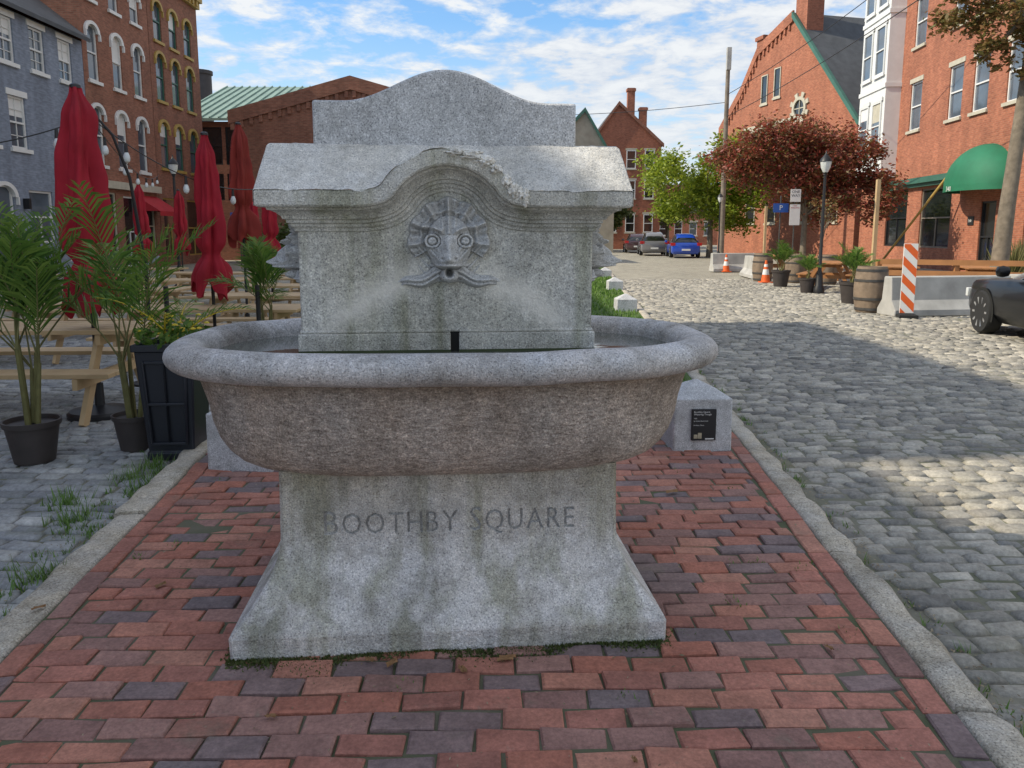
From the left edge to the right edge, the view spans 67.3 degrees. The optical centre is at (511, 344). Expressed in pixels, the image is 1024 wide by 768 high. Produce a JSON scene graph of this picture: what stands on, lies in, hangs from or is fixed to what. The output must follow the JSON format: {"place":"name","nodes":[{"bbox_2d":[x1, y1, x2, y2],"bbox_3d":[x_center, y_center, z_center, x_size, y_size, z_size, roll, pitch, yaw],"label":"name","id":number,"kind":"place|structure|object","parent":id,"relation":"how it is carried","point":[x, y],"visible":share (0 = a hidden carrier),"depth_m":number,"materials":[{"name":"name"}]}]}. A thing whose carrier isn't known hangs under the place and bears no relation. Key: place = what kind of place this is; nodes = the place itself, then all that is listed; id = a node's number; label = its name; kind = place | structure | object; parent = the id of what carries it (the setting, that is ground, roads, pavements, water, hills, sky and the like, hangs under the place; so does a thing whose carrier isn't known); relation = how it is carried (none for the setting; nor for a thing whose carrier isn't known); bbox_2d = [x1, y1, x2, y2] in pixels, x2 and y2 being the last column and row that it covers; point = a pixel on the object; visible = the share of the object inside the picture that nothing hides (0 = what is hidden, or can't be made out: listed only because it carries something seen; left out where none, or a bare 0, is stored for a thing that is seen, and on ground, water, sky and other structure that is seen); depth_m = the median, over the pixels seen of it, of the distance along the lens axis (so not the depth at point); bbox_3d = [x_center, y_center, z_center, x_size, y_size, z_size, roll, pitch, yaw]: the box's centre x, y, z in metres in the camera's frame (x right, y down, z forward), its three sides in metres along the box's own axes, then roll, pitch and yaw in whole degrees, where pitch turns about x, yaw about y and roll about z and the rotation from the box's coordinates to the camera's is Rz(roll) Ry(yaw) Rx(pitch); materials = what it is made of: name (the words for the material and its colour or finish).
{"place":"outdoors","nodes":[
{"label":"outdoors","id":0,"kind":"place"},
{"bbox_2d":[0,334,210,619],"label":"cobblestone square","id":1,"kind":"structure","parent":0,"point":[91,453],"depth_m":5.03,"materials":[{"name":"stone"}]},
{"bbox_2d":[0,300,125,363],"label":"picnic table","id":2,"kind":"object","parent":1,"relation":"on","point":[59,343],"visible":0.12,"depth_m":9.36,"materials":[{"name":"brown wood"}]},
{"bbox_2d":[0,197,152,465],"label":"potted palm","id":3,"kind":"object","parent":1,"relation":"on","point":[32,433],"visible":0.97,"depth_m":5.17,"materials":[{"name":"plant"}]},
{"bbox_2d":[0,321,163,426],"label":"picnic table","id":4,"kind":"object","parent":1,"relation":"on","point":[91,377],"visible":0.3,"depth_m":6.39,"materials":[{"name":"brown wood"}]},
{"bbox_2d":[54,83,124,421],"bbox_3d":[-3.556,-0.761,6.453,0.526,2.765,0.531,-2,8,-12],"label":"patio umbrella","id":5,"kind":"object","parent":1,"relation":"on","point":[78,159],"visible":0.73,"depth_m":6.28,"materials":[{"name":"fabric"}]},
{"bbox_2d":[24,179,216,451],"bbox_3d":[-2.746,-0.183,5.468,1.419,1.904,1.103,2,9,14],"label":"potted palm","id":6,"kind":"object","parent":1,"relation":"on","point":[129,425],"visible":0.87,"depth_m":5.40,"materials":[{"name":"plant"}]},
{"bbox_2d":[98,118,150,386],"bbox_3d":[-3.829,-0.907,7.711,0.398,2.690,0.718,5,10,29],"label":"string light pole","id":7,"kind":"object","parent":1,"relation":"on","point":[136,383],"visible":0.27,"depth_m":7.68,"materials":[{"name":"black metal"}]},
{"bbox_2d":[99,124,252,204],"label":"string lights","id":8,"kind":"object","parent":7,"relation":"hanging from","point":[127,159],"visible":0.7,"depth_m":8.71,"materials":[{"name":"black plastic"}]},
{"bbox_2d":[89,292,256,459],"bbox_3d":[-2.281,0.195,5.358,0.891,1.189,0.865,5,10,30],"label":"square planter","id":9,"kind":"object","parent":1,"relation":"on","point":[175,407],"visible":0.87,"depth_m":5.27,"materials":[{"name":"black plastic"}]},
{"bbox_2d":[86,304,300,360],"bbox_3d":[-3.550,-0.089,9.082,2.208,0.716,1.398,0,8,0],"label":"picnic table","id":10,"kind":"object","parent":1,"relation":"on","point":[280,311],"visible":0.18,"depth_m":8.84,"materials":[{"name":"brown wood"}]},
{"bbox_2d":[191,131,233,326],"bbox_3d":[-3.620,-1.151,9.230,0.520,2.735,0.520,-1,8,-5],"label":"patio umbrella","id":11,"kind":"object","parent":1,"relation":"on","point":[210,244],"visible":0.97,"depth_m":9.09,"materials":[{"name":"fabric"}]},
{"bbox_2d":[179,292,300,322],"bbox_3d":[-3.350,-0.364,10.962,2.208,0.716,1.398,0,8,-1],"label":"picnic table","id":12,"kind":"object","parent":1,"relation":"on","point":[228,317],"visible":0.19,"depth_m":10.59,"materials":[{"name":"brown wood"}]},
{"bbox_2d":[205,233,290,320],"bbox_3d":[-2.834,-0.466,8.614,1.201,1.556,0.762,4,9,27],"label":"potted palm","id":13,"kind":"object","parent":1,"relation":"on","point":[257,264],"visible":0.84,"depth_m":8.49,"materials":[{"name":"plant"}]},
{"bbox_2d":[0,245,944,328],"bbox_3d":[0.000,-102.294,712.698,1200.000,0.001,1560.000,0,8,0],"label":"ground","id":14,"kind":"structure","parent":0,"point":[633,264],"depth_m":32.52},
{"bbox_2d":[0,0,89,273],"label":"blue grey building","id":15,"kind":"structure","parent":14,"relation":"on","point":[41,67],"depth_m":26.50,"materials":[{"name":"blue paint"}]},
{"bbox_2d":[0,181,19,267],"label":"window","id":16,"kind":"structure","parent":15,"relation":"in","point":[8,190],"depth_m":25.25,"materials":[{"name":"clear glass"}]},
{"bbox_2d":[0,7,20,68],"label":"window","id":17,"kind":"structure","parent":15,"relation":"in","point":[6,50],"depth_m":25.20,"materials":[{"name":"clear glass"}]},
{"bbox_2d":[5,87,33,153],"bbox_3d":[-16.520,-7.459,25.693,0.220,2.030,1.100,0,8,0],"label":"window","id":18,"kind":"structure","parent":15,"relation":"in","point":[16,106],"depth_m":25.76,"materials":[{"name":"clear glass"}]},
{"bbox_2d":[25,18,50,78],"bbox_3d":[-16.520,-10.259,26.699,0.220,1.780,1.050,0,8,0],"label":"window","id":19,"kind":"structure","parent":15,"relation":"in","point":[35,38],"depth_m":26.75,"materials":[{"name":"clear glass"}]},
{"bbox_2d":[29,190,54,242],"bbox_3d":[-16.587,-4.487,27.036,0.085,1.800,1.350,0,8,0],"label":"window","id":20,"kind":"structure","parent":15,"relation":"in","point":[40,200],"depth_m":27.13,"materials":[{"name":"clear glass"}]},
{"bbox_2d":[55,31,72,85],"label":"window","id":21,"kind":"structure","parent":15,"relation":"in","point":[63,47],"depth_m":28.43,"materials":[{"name":"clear glass"}]},
{"bbox_2d":[0,0,173,266],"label":"brown brick building","id":22,"kind":"structure","parent":14,"relation":"on","point":[116,71],"depth_m":32.52,"materials":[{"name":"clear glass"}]},
{"bbox_2d":[83,20,103,86],"bbox_3d":[-16.515,-11.488,30.239,0.230,2.393,1.100,0,8,0],"label":"window","id":23,"kind":"structure","parent":22,"relation":"in","point":[90,28],"depth_m":30.36,"materials":[{"name":"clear glass"}]},
{"bbox_2d":[91,103,109,168],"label":"window","id":24,"kind":"structure","parent":22,"relation":"in","point":[99,109],"depth_m":30.95,"materials":[{"name":"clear glass"}]},
{"bbox_2d":[109,33,126,94],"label":"window","id":25,"kind":"structure","parent":22,"relation":"in","point":[115,40],"depth_m":32.26,"materials":[{"name":"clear glass"}]},
{"bbox_2d":[115,110,132,172],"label":"window","id":26,"kind":"structure","parent":22,"relation":"in","point":[121,117],"depth_m":32.69,"materials":[{"name":"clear glass"}]},
{"bbox_2d":[123,196,138,265],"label":"window","id":27,"kind":"structure","parent":22,"relation":"in","point":[129,224],"depth_m":33.37,"materials":[{"name":"black glass"}]},
{"bbox_2d":[131,43,146,101],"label":"window","id":28,"kind":"structure","parent":22,"relation":"in","point":[136,50],"depth_m":34.03,"materials":[{"name":"grey glass"}]},
{"bbox_2d":[136,117,151,175],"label":"window","id":29,"kind":"structure","parent":22,"relation":"in","point":[141,122],"depth_m":34.51,"materials":[{"name":"grey glass"}]},
{"bbox_2d":[24,287,203,337],"bbox_3d":[-6.200,-0.522,12.051,2.208,0.716,1.398,0,8,0],"label":"picnic table","id":30,"kind":"object","parent":14,"relation":"on","point":[176,292],"visible":0.18,"depth_m":11.96,"materials":[{"name":"brown wood"}]},
{"bbox_2d":[132,184,153,294],"bbox_3d":[-9.300,-2.652,19.320,0.520,2.795,0.520,2,8,11],"label":"patio umbrella","id":31,"kind":"object","parent":14,"relation":"on","point":[141,210],"visible":0.61,"depth_m":19.16,"materials":[{"name":"fabric"}]},
{"bbox_2d":[146,0,202,265],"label":"brown brick building","id":32,"kind":"structure","parent":14,"relation":"on","point":[174,65],"depth_m":37.80,"materials":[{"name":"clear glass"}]},
{"bbox_2d":[150,0,164,46],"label":"window","id":33,"kind":"structure","parent":32,"relation":"in","point":[155,5],"depth_m":35.87,"materials":[{"name":"grey glass"}]},
{"bbox_2d":[154,50,168,105],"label":"window","id":34,"kind":"structure","parent":32,"relation":"in","point":[159,57],"depth_m":36.22,"materials":[{"name":"grey glass"}]},
{"bbox_2d":[158,119,170,171],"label":"window","id":35,"kind":"structure","parent":32,"relation":"in","point":[163,125],"depth_m":36.63,"materials":[{"name":"grey glass"}]},
{"bbox_2d":[163,198,180,256],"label":"window","id":36,"kind":"structure","parent":32,"relation":"in","point":[167,219],"depth_m":37.28,"materials":[{"name":"black glass"}]},
{"bbox_2d":[166,9,179,54],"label":"window","id":37,"kind":"structure","parent":32,"relation":"in","point":[171,15],"depth_m":37.50,"materials":[{"name":"grey glass"}]},
{"bbox_2d":[169,58,182,110],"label":"window","id":38,"kind":"structure","parent":32,"relation":"in","point":[174,65],"depth_m":37.83,"materials":[{"name":"grey glass"}]},
{"bbox_2d":[174,124,186,173],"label":"window","id":39,"kind":"structure","parent":32,"relation":"in","point":[178,129],"depth_m":38.28,"materials":[{"name":"grey glass"}]},
{"bbox_2d":[182,18,193,61],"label":"window","id":40,"kind":"structure","parent":32,"relation":"in","point":[186,25],"depth_m":39.19,"materials":[{"name":"grey glass"}]},
{"bbox_2d":[184,66,196,115],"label":"window","id":41,"kind":"structure","parent":32,"relation":"in","point":[188,72],"depth_m":39.56,"materials":[{"name":"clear glass"}]},
{"bbox_2d":[188,129,198,175],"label":"window","id":42,"kind":"structure","parent":32,"relation":"in","point":[192,134],"depth_m":39.95,"materials":[{"name":"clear glass"}]},
{"bbox_2d":[187,200,201,254],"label":"window","id":43,"kind":"structure","parent":32,"relation":"in","point":[191,207],"depth_m":39.95,"materials":[{"name":"black glass"}]},
{"bbox_2d":[173,189,190,285],"bbox_3d":[-9.598,-3.085,22.289,0.525,2.795,0.520,-3,9,-21],"label":"patio umbrella","id":44,"kind":"object","parent":14,"relation":"on","point":[180,223],"visible":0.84,"depth_m":22.11,"materials":[{"name":"fabric"}]},
{"bbox_2d":[123,278,250,315],"bbox_3d":[-6.100,-0.869,14.426,2.208,0.716,1.398,0,8,-1],"label":"picnic table","id":45,"kind":"object","parent":14,"relation":"on","point":[189,280],"visible":0.23,"depth_m":14.32,"materials":[{"name":"brown wood"}]},
{"bbox_2d":[199,69,213,121],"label":"water tank","id":46,"kind":"object","parent":14,"relation":"on","point":[205,75],"visible":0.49,"depth_m":55.36,"materials":[{"name":"grey metal"}]},
{"bbox_2d":[161,271,272,302],"bbox_3d":[-6.400,-1.244,16.998,2.208,0.716,1.398,0,8,0],"label":"picnic table","id":47,"kind":"object","parent":14,"relation":"on","point":[184,274],"visible":0.23,"depth_m":16.68,"materials":[{"name":"brown wood"}]},
{"bbox_2d":[227,122,261,321],"bbox_3d":[-4.201,-1.823,12.073,0.555,3.245,0.544,1,8,6],"label":"patio umbrella","id":48,"kind":"object","parent":14,"relation":"on","point":[243,220],"visible":0.92,"depth_m":11.90,"materials":[{"name":"red fabric"}]},
{"bbox_2d":[201,86,309,259],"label":"market building","id":49,"kind":"structure","parent":14,"relation":"on","point":[216,105],"depth_m":44.57,"materials":[{"name":"green metal"}]},
{"bbox_2d":[202,127,222,164],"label":"window","id":50,"kind":"structure","parent":49,"relation":"in","point":[214,133],"depth_m":43.88,"materials":[{"name":"black glass"}]},
{"bbox_2d":[228,283,299,321],"bbox_3d":[-3.500,-0.652,12.941,2.208,0.716,1.398,0,8,1],"label":"picnic table","id":51,"kind":"object","parent":14,"relation":"on","point":[287,285],"visible":0.16,"depth_m":12.93,"materials":[{"name":"brown wood"}]},
{"bbox_2d":[261,207,280,291],"bbox_3d":[-5.598,-2.436,17.838,0.517,2.795,0.524,7,11,39],"label":"patio umbrella","id":52,"kind":"object","parent":14,"relation":"on","point":[269,223],"visible":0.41,"depth_m":17.70,"materials":[{"name":"fabric"}]},
{"bbox_2d":[227,75,388,260],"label":"brick gable building","id":53,"kind":"structure","parent":14,"relation":"on","point":[286,118],"depth_m":38.67,"materials":[{"name":"brick"}]},
{"bbox_2d":[0,267,1023,767],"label":"kerb","id":54,"kind":"structure","parent":14,"relation":"on","point":[996,737],"depth_m":3.26,"materials":[{"name":"stone"}]},
{"bbox_2d":[0,368,1023,736],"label":"weeds","id":55,"kind":"object","parent":14,"relation":"on","point":[66,502],"visible":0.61,"depth_m":4.20,"materials":[{"name":"green plant"}]},
{"bbox_2d":[540,107,613,252],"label":"stone gable building","id":56,"kind":"structure","parent":14,"relation":"on","point":[587,132],"depth_m":60.30,"materials":[{"name":"stone"}]},
{"bbox_2d":[614,205,640,229],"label":"distant tree","id":57,"kind":"object","parent":14,"relation":"on","point":[621,215],"visible":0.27,"depth_m":66.99,"materials":[{"name":"green plant"}]},
{"bbox_2d":[598,88,663,248],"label":"brick gable house","id":58,"kind":"structure","parent":14,"relation":"on","point":[626,132],"depth_m":73.23,"materials":[{"name":"brick"}]},
{"bbox_2d":[622,233,643,252],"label":"parked car","id":59,"kind":"object","parent":14,"relation":"on","point":[630,242],"visible":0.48,"depth_m":59.45,"materials":[{"name":"red paint"}]},
{"bbox_2d":[636,232,668,254],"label":"parked car","id":60,"kind":"object","parent":14,"relation":"on","point":[651,242],"visible":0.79,"depth_m":52.47,"materials":[{"name":"grey paint"}]},
{"bbox_2d":[665,234,701,257],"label":"parked car","id":61,"kind":"object","parent":14,"relation":"on","point":[684,244],"visible":1,"depth_m":47.68,"materials":[{"name":"blue paint"}]},
{"bbox_2d":[659,184,717,244],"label":"distant brick building","id":62,"kind":"structure","parent":14,"relation":"on","point":[699,234],"depth_m":98.95,"materials":[{"name":"red brick"}]},
{"bbox_2d":[632,125,790,256],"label":"green tree","id":63,"kind":"object","parent":14,"relation":"on","point":[703,187],"visible":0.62,"depth_m":48.23,"materials":[{"name":"green plant"}]},
{"bbox_2d":[719,47,731,252],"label":"utility pole","id":64,"kind":"object","parent":14,"relation":"on","point":[725,133],"visible":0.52,"depth_m":43.61,"materials":[{"name":"brown wood"}]},
{"bbox_2d":[709,253,753,271],"bbox_3d":[9.000,-3.338,31.144,1.900,0.740,0.560,-1,8,-5],"label":"concrete barrier","id":65,"kind":"object","parent":14,"relation":"on","point":[735,261],"visible":0.56,"depth_m":30.95,"materials":[{"name":"white concrete"}]},
{"bbox_2d":[717,0,864,258],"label":"brick hall","id":66,"kind":"structure","parent":14,"relation":"on","point":[830,86],"depth_m":48.88,"materials":[{"name":"brick"}]},
{"bbox_2d":[790,92,809,123],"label":"round window","id":67,"kind":"structure","parent":66,"relation":"in","point":[799,104],"depth_m":48.87,"materials":[{"name":"beige stone"}]},
{"bbox_2d":[789,187,800,249],"bbox_3d":[11.050,-4.487,30.156,0.400,3.300,0.083,0,8,0],"label":"street sign","id":68,"kind":"object","parent":14,"relation":"on","point":[794,215],"visible":0.98,"depth_m":30.00,"materials":[{"name":"metal"}]},
{"bbox_2d":[693,109,909,253],"bbox_3d":[12.097,-6.585,32.492,8.727,6.778,4.596,0,8,0],"label":"red tree","id":69,"kind":"object","parent":14,"relation":"on","point":[809,150],"visible":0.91,"depth_m":31.56,"materials":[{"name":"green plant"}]},
{"bbox_2d":[856,0,1023,270],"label":"brick shop building","id":70,"kind":"structure","parent":14,"relation":"on","point":[936,110],"depth_m":33.35,"materials":[{"name":"red brick"}]},
{"bbox_2d":[885,189,907,246],"bbox_3d":[18.758,-6.151,37.408,0.085,2.700,2.400,1,8,4],"label":"window","id":71,"kind":"structure","parent":70,"relation":"in","point":[895,227],"depth_m":37.44,"materials":[{"name":"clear glass"}]},
{"bbox_2d":[905,74,923,134],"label":"window","id":72,"kind":"structure","parent":70,"relation":"in","point":[917,87],"depth_m":35.53,"materials":[{"name":"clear glass"}]},
{"bbox_2d":[911,0,928,51],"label":"window","id":73,"kind":"structure","parent":70,"relation":"in","point":[923,4],"depth_m":35.04,"materials":[{"name":"clear glass"}]},
{"bbox_2d":[919,187,951,247],"bbox_3d":[18.475,-5.526,33.468,0.085,2.600,2.800,1,8,4],"label":"window","id":74,"kind":"structure","parent":70,"relation":"in","point":[935,217],"depth_m":33.56,"materials":[{"name":"black glass"}]},
{"bbox_2d":[943,56,965,123],"bbox_3d":[18.337,-10.488,31.741,0.220,2.480,1.350,1,8,4],"label":"window","id":75,"kind":"structure","parent":70,"relation":"in","point":[957,75],"depth_m":31.87,"materials":[{"name":"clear glass"}]},
{"bbox_2d":[967,53,990,116],"bbox_3d":[18.195,-10.201,29.767,0.220,2.480,1.350,1,8,4],"label":"window","id":76,"kind":"structure","parent":70,"relation":"in","point":[982,74],"depth_m":29.95,"materials":[{"name":"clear glass"}]},
{"bbox_2d":[978,200,996,259],"bbox_3d":[18.186,-4.116,29.345,0.085,2.700,1.100,1,8,4],"label":"door","id":77,"kind":"structure","parent":70,"relation":"in","point":[988,214],"depth_m":29.43,"materials":[{"name":"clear glass"}]},
{"bbox_2d":[1001,33,1023,106],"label":"window","id":78,"kind":"structure","parent":70,"relation":"in","point":[1013,84],"depth_m":27.74,"materials":[{"name":"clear glass"}]},
{"bbox_2d":[0,431,996,767],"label":"brick pavement","id":79,"kind":"structure","parent":0,"point":[118,633],"depth_m":2.63,"materials":[{"name":"brick"}]},
{"bbox_2d":[206,412,273,471],"bbox_3d":[-1.720,0.592,5.089,0.430,0.560,0.430,1,8,4],"label":"granite bollard","id":80,"kind":"object","parent":79,"relation":"on","point":[222,455],"visible":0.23,"depth_m":4.89,"materials":[{"name":"grey stone"}]},
{"bbox_2d":[162,70,717,660],"bbox_3d":[-0.268,-0.033,3.249,2.214,2.167,1.400,-1,8,-5],"label":"stone watering trough","id":81,"kind":"object","parent":79,"relation":"on","point":[444,402],"visible":1,"depth_m":2.90,"materials":[{"name":"stone"}]},
{"bbox_2d":[220,548,672,683],"bbox_3d":[-0.261,1.027,3.317,1.674,0.014,1.419,-1,8,-5],"label":"moss","id":82,"kind":"object","parent":79,"relation":"on","point":[266,662],"visible":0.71,"depth_m":2.76,"materials":[{"name":"green plant"}]},
{"bbox_2d":[0,368,1023,766],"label":"leaf litter","id":83,"kind":"object","parent":79,"relation":"on","point":[704,614],"visible":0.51,"depth_m":3.19,"materials":[{"name":"brown plant"}]},
{"bbox_2d":[661,379,732,451],"bbox_3d":[1.316,0.529,5.523,0.416,0.560,0.438,0,8,-3],"label":"granite bollard","id":84,"kind":"object","parent":79,"relation":"on","point":[701,419],"visible":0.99,"depth_m":5.33,"materials":[{"name":"grey stone"}]},
{"bbox_2d":[196,0,865,190],"label":"sky","id":85,"kind":"structure","parent":0,"point":[581,53],"materials":[{"name":"blue"}]},
{"bbox_2d":[591,267,691,381],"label":"lawn","id":86,"kind":"structure","parent":0,"point":[687,376],"depth_m":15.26,"materials":[{"name":"green plant"}]},
{"bbox_2d":[614,294,636,311],"bbox_3d":[2.220,-0.788,15.044,0.400,0.420,0.400,0,8,-2],"label":"granite bollard","id":87,"kind":"object","parent":86,"relation":"on","point":[625,302],"visible":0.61,"depth_m":14.85,"materials":[{"name":"grey stone"}]},
{"bbox_2d":[620,279,1023,734],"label":"cobblestone street","id":88,"kind":"structure","parent":0,"point":[902,439],"depth_m":6.18,"materials":[{"name":"stone"}]},
{"bbox_2d":[752,253,772,280],"bbox_3d":[8.150,-2.522,24.998,0.645,0.900,0.645,2,9,14],"label":"wooden barrel","id":89,"kind":"object","parent":88,"relation":"on","point":[759,259],"visible":0.77,"depth_m":24.76,"materials":[{"name":"brown wood"}]},
{"bbox_2d":[762,239,805,286],"bbox_3d":[7.906,-2.399,22.416,1.062,1.401,1.200,-6,10,-36],"label":"potted palm","id":90,"kind":"object","parent":88,"relation":"on","point":[785,252],"visible":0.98,"depth_m":22.28,"materials":[{"name":"green plant"}]},
{"bbox_2d":[785,254,806,282],"bbox_3d":[8.900,-2.393,24.107,0.645,0.900,0.645,-3,9,-19],"label":"wooden barrel","id":91,"kind":"object","parent":88,"relation":"on","point":[795,268],"visible":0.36,"depth_m":23.86,"materials":[{"name":"brown wood"}]},
{"bbox_2d":[794,250,825,292],"bbox_3d":[7.787,-1.920,20.099,0.850,1.120,0.960,5,10,32],"label":"potted palm","id":92,"kind":"object","parent":88,"relation":"on","point":[808,263],"visible":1,"depth_m":20.04,"materials":[{"name":"green plant"}]},
{"bbox_2d":[813,151,831,293],"bbox_3d":[7.980,-3.132,19.755,0.320,3.620,0.304,0,8,0],"label":"street lamp","id":93,"kind":"object","parent":88,"relation":"on","point":[825,164],"visible":0.99,"depth_m":19.74,"materials":[{"name":"black metal"}]},
{"bbox_2d":[796,260,854,280],"bbox_3d":[8.900,-1.922,21.447,1.520,0.778,2.000,5,10,30],"label":"picnic table","id":94,"kind":"object","parent":88,"relation":"on","point":[841,274],"visible":0.53,"depth_m":20.89,"materials":[{"name":"orange wood"}]},
{"bbox_2d":[817,254,837,284],"bbox_3d":[9.600,-2.292,23.414,0.645,0.900,0.645,-1,8,-10],"label":"wooden barrel","id":95,"kind":"object","parent":88,"relation":"on","point":[828,281],"visible":0.35,"depth_m":23.16,"materials":[{"name":"brown wood"}]},
{"bbox_2d":[831,242,879,303],"bbox_3d":[7.593,-1.610,17.001,1.062,1.401,1.200,6,10,36],"label":"potted palm","id":96,"kind":"object","parent":88,"relation":"on","point":[853,259],"visible":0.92,"depth_m":16.93,"materials":[{"name":"plant"}]},
{"bbox_2d":[853,266,888,312],"bbox_3d":[7.150,-1.109,15.300,0.645,0.900,0.645,-7,11,-41],"label":"wooden barrel","id":97,"kind":"object","parent":88,"relation":"on","point":[868,288],"visible":0.81,"depth_m":15.06,"materials":[{"name":"brown wood"}]},
{"bbox_2d":[871,179,880,265],"bbox_3d":[9.350,-2.776,19.807,0.240,2.900,0.240,0,8,0],"label":"wooden post","id":98,"kind":"object","parent":88,"relation":"on","point":[876,216],"visible":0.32,"depth_m":19.72,"materials":[{"name":"brown wood"}]},
{"bbox_2d":[896,244,918,318],"bbox_3d":[7.322,-1.179,14.188,0.320,1.360,0.420,2,9,14],"label":"striped panel","id":99,"kind":"object","parent":88,"relation":"on","point":[909,272],"visible":1,"depth_m":14.17,"materials":[{"name":"orange plastic"}]},
{"bbox_2d":[877,275,1010,316],"bbox_3d":[8.350,-0.950,14.767,2.500,0.740,0.560,-1,8,-8],"label":"concrete barrier","id":100,"kind":"object","parent":88,"relation":"on","point":[940,296],"visible":0.61,"depth_m":14.56,"materials":[{"name":"white concrete"}]},
{"bbox_2d":[875,259,1023,275],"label":"wooden rail fence","id":101,"kind":"object","parent":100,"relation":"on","point":[956,264],"visible":0.41,"depth_m":17.09,"materials":[{"name":"orange wood"}]},
{"bbox_2d":[923,0,1023,266],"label":"bronze tree","id":102,"kind":"object","parent":88,"relation":"on","point":[1002,241],"visible":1,"depth_m":17.55,"materials":[{"name":"brown plant"}]},
{"bbox_2d":[966,266,1023,332],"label":"parked car","id":103,"kind":"object","parent":88,"relation":"on","point":[995,304],"visible":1,"depth_m":11.60,"materials":[{"name":"black paint"}]},
{"bbox_2d":[985,239,1023,271],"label":"ornamental grass","id":104,"kind":"object","parent":88,"relation":"on","point":[1016,255],"depth_m":19.23,"materials":[{"name":"green plant"}]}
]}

